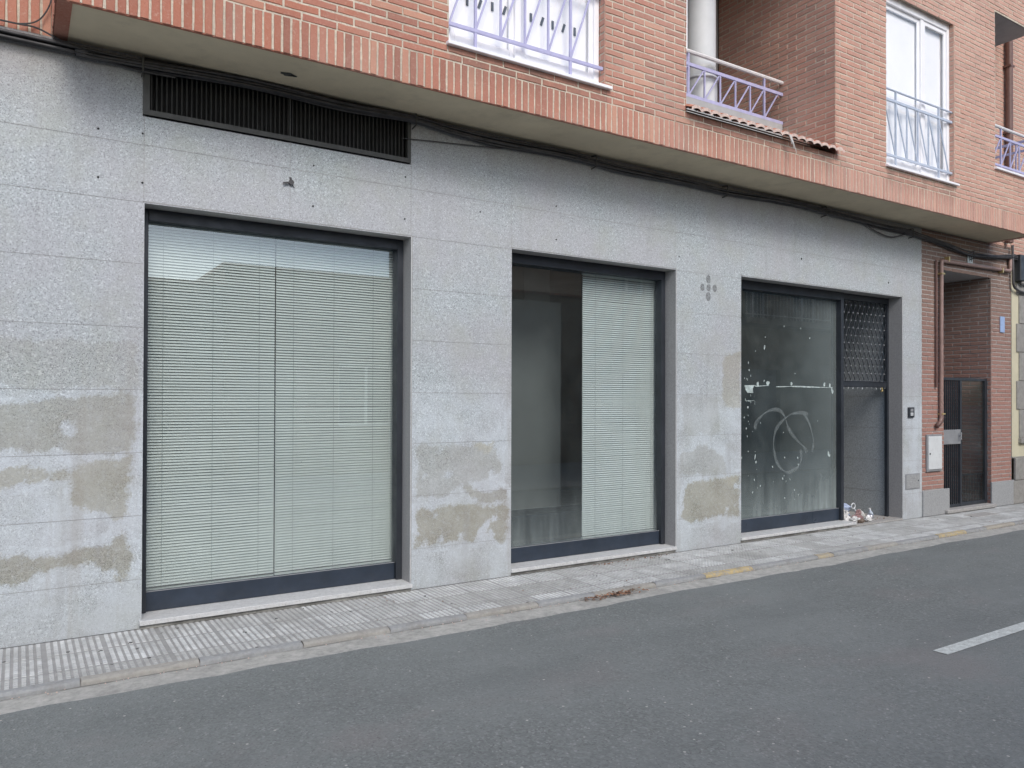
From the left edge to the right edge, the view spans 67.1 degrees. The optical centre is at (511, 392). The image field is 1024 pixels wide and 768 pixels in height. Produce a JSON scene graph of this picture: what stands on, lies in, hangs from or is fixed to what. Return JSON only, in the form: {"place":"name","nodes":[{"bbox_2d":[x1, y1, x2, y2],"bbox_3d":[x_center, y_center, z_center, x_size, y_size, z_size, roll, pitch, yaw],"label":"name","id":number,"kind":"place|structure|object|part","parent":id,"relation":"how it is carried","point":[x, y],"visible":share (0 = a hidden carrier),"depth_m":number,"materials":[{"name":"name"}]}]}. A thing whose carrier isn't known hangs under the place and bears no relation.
{"place":"outdoors","nodes":[
{"label":"outdoors","id":0,"kind":"place"},
{"bbox_2d":[0,530,1023,767],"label":"road","id":1,"kind":"structure","parent":0,"point":[843,665],"depth_m":4.18,"materials":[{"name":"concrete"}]},
{"bbox_2d":[0,524,1023,714],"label":"gutter","id":2,"kind":"object","parent":1,"relation":"on","point":[96,690],"visible":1,"depth_m":5.25,"materials":[{"name":"concrete"}]},
{"bbox_2d":[0,520,1023,699],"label":"kerb","id":3,"kind":"structure","parent":2,"relation":"on","point":[115,675],"depth_m":5.33,"materials":[{"name":"concrete"}]},
{"bbox_2d":[581,587,648,600],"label":"fallen leaves","id":4,"kind":"object","parent":2,"relation":"on","point":[622,592],"visible":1,"depth_m":6.28,"materials":[{"name":"brown plant"}]},
{"bbox_2d":[933,622,1023,653],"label":"lane marking","id":5,"kind":"object","parent":1,"relation":"on","point":[974,641],"visible":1,"depth_m":5.16,"materials":[{"name":"white paint"}]},
{"bbox_2d":[0,499,1023,689],"bbox_3d":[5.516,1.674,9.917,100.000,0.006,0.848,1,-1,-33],"label":"pavement","id":6,"kind":"structure","parent":0,"point":[39,663],"depth_m":5.86,"materials":[{"name":"tile"}]},
{"bbox_2d":[0,0,1023,648],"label":"apartment building","id":7,"kind":"structure","parent":6,"relation":"on","point":[794,364],"depth_m":6.89,"materials":[{"name":"grey stone"}]},
{"bbox_2d":[146,223,275,590],"bbox_3d":[-2.253,0.099,5.779,0.937,2.655,0.031,1,-1,-33],"label":"venetian blind","id":8,"kind":"object","parent":7,"relation":"attached to","point":[165,565],"visible":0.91,"depth_m":5.77,"materials":[{"name":"white plastic"}]},
{"bbox_2d":[139,208,411,629],"bbox_3d":[-1.765,0.162,5.932,2.020,2.904,0.400,1,-1,-33],"label":"shop window","id":9,"kind":"structure","parent":7,"relation":"in","point":[209,601],"depth_m":5.91,"materials":[{"name":"grey metal"}]},
{"bbox_2d":[274,238,392,574],"bbox_3d":[-1.423,0.104,6.324,1.026,2.650,0.031,1,-1,-33],"label":"venetian blind","id":10,"kind":"object","parent":7,"relation":"attached to","point":[294,549],"visible":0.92,"depth_m":6.30,"materials":[{"name":"white plastic"}]},
{"bbox_2d":[0,0,1017,260],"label":"cable bundle","id":11,"kind":"object","parent":7,"relation":"attached to","point":[154,68],"visible":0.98,"depth_m":6.24,"materials":[{"name":"black rubber"}]},
{"bbox_2d":[446,0,612,90],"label":"upper window","id":12,"kind":"structure","parent":7,"relation":"in","point":[587,46],"depth_m":6.47,"materials":[{"name":"white paint"}]},
{"bbox_2d":[511,253,676,575],"bbox_3d":[0.754,0.180,7.558,2.018,2.914,0.372,1,-1,-33],"label":"shop window","id":13,"kind":"structure","parent":7,"relation":"in","point":[526,559],"depth_m":7.73,"materials":[{"name":"grey metal"}]},
{"bbox_2d":[581,273,654,538],"bbox_3d":[1.129,0.126,7.940,1.025,2.650,0.031,1,-1,-33],"label":"venetian blind","id":14,"kind":"object","parent":7,"relation":"attached to","point":[635,412],"visible":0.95,"depth_m":7.91,"materials":[{"name":"white plastic"}]},
{"bbox_2d":[740,280,856,542],"bbox_3d":[3.306,0.192,9.189,2.090,2.934,0.372,1,-1,-33],"label":"shop window","id":15,"kind":"structure","parent":7,"relation":"in","point":[797,523],"depth_m":9.45,"materials":[{"name":"grey metal"}]},
{"bbox_2d":[844,510,850,520],"bbox_3d":[4.215,1.576,9.850,0.205,0.223,0.190,1,-1,-33],"label":"crumpled paper","id":16,"kind":"object","parent":7,"relation":"on","point":[847,517],"visible":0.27,"depth_m":9.79,"materials":[{"name":"white paper"}]},
{"bbox_2d":[844,503,850,515],"bbox_3d":[4.276,1.540,10.044,0.327,0.232,0.212,1,-1,-33],"label":"plastic bag","id":17,"kind":"object","parent":7,"relation":"on","point":[847,506],"visible":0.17,"depth_m":10.01,"materials":[{"name":"blue plastic"}]},
{"bbox_2d":[850,516,859,522],"bbox_3d":[4.342,1.607,9.767,0.159,0.098,0.100,1,-1,-33],"label":"crumpled paper","id":18,"kind":"object","parent":7,"relation":"on","point":[854,519],"visible":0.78,"depth_m":9.73,"materials":[{"name":"white paper"}]},
{"bbox_2d":[908,407,913,417],"bbox_3d":[5.307,0.261,10.257,0.133,0.137,0.026,1,-1,-33],"label":"intercom","id":19,"kind":"object","parent":7,"relation":"attached to","point":[910,412],"visible":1,"depth_m":10.24,"materials":[{"name":"grey metal"}]},
{"bbox_2d":[905,473,919,489],"bbox_3d":[5.342,1.182,10.281,0.337,0.208,0.013,1,-1,-33],"label":"inspection cover","id":20,"kind":"object","parent":7,"relation":"attached to","point":[912,481],"visible":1,"depth_m":10.27,"materials":[{"name":"grey metal"}]},
{"bbox_2d":[886,0,959,186],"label":"upper window","id":21,"kind":"structure","parent":7,"relation":"in","point":[917,43],"depth_m":9.51,"materials":[{"name":"white paint"}]},
{"bbox_2d":[926,434,941,471],"bbox_3d":[5.775,0.821,10.545,0.370,0.505,0.046,1,-1,-33],"label":"meter cabinet","id":22,"kind":"object","parent":7,"relation":"attached to","point":[933,452],"visible":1,"depth_m":10.52,"materials":[{"name":"grey metal"}]},
{"bbox_3d":[5.782,0.819,10.534,0.330,0.450,0.020,1,-1,-33],"label":"door","id":23,"kind":"part","parent":22,"relation":"part of","materials":[{"name":"white metal"}]},
{"bbox_2d":[935,260,937,387],"bbox_3d":[5.823,-0.946,10.587,0.030,1.750,0.030,0,-1,35],"label":"conduit","id":24,"kind":"object","parent":7,"relation":"attached to","point":[936,323],"visible":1,"depth_m":10.58,"materials":[{"name":"brown metal"}]},
{"bbox_2d":[967,253,972,263],"bbox_3d":[6.590,-1.935,11.100,0.136,0.148,0.014,1,-1,-33],"label":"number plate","id":25,"kind":"object","parent":7,"relation":"attached to","point":[969,260],"visible":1,"depth_m":11.08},
{"bbox_2d":[935,256,1011,427],"bbox_3d":[6.676,-0.780,11.116,2.083,2.546,0.065,1,-1,-33],"label":"gas pipe","id":26,"kind":"object","parent":7,"relation":"attached to","point":[941,274],"visible":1,"depth_m":10.62,"materials":[{"name":"brown metal"}]},
{"bbox_2d":[1000,316,1004,332],"bbox_3d":[7.367,-1.026,11.593,0.128,0.238,0.011,1,-1,-33],"label":"blue plaque","id":27,"kind":"object","parent":7,"relation":"attached to","point":[1002,324],"visible":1,"depth_m":11.59,"materials":[{"name":"ceramic"}]},
{"bbox_2d":[1003,40,1014,243],"bbox_3d":[7.496,-4.381,11.638,0.120,4.250,0.110,1,-1,-33],"label":"drainpipe","id":28,"kind":"object","parent":7,"relation":"attached to","point":[1009,66],"visible":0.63,"depth_m":11.60,"materials":[{"name":"metal"}]},
{"bbox_3d":[4.495,1.629,9.884,0.238,0.045,0.117,1,-1,-33],"label":"cardboard scrap","id":29,"kind":"object","parent":7,"relation":"on","visible":0},
{"bbox_2d":[863,516,872,520],"bbox_3d":[4.552,1.614,9.880,0.158,0.067,0.098,1,-1,-33],"label":"crumpled paper","id":30,"kind":"object","parent":29,"relation":"on","point":[867,518],"visible":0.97,"depth_m":9.85,"materials":[{"name":"white paper"}]},
{"bbox_2d":[966,512,997,516],"bbox_3d":[6.492,1.682,10.664,0.550,0.008,0.200,1,-1,-33],"label":"utility cover","id":31,"kind":"object","parent":6,"relation":"on","point":[981,514],"visible":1,"depth_m":10.64,"materials":[{"name":"metal"}]},
{"bbox_2d":[1011,36,1023,503],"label":"cream building","id":32,"kind":"structure","parent":6,"relation":"on","point":[1017,350],"depth_m":11.86,"materials":[{"name":"beige paint"}]},
{"bbox_2d":[1011,245,1023,293],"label":"junction box","id":33,"kind":"object","parent":32,"relation":"attached to","point":[1018,271],"visible":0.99,"depth_m":11.74,"materials":[{"name":"metal"}]},
{"bbox_2d":[11,524,1018,698],"bbox_3d":[2.429,1.668,7.305,13.895,0.005,0.087,1,-1,-33],"label":"gutter grit","id":34,"kind":"object","parent":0,"point":[461,620],"visible":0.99,"depth_m":5.47,"materials":[{"name":"stone"}]},
{"bbox_3d":[4.429,1.599,9.883,0.221,0.088,0.112,1,-1,-33],"label":"food wrapper","id":35,"kind":"object","parent":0,"visible":0},
{"bbox_2d":[855,509,861,514],"bbox_3d":[4.472,1.550,9.955,0.146,0.092,0.048,1,-1,-33],"label":"food wrapper","id":36,"kind":"object","parent":35,"relation":"on","point":[859,511],"visible":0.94,"depth_m":9.94,"materials":[{"name":"pink plastic"}]}
]}

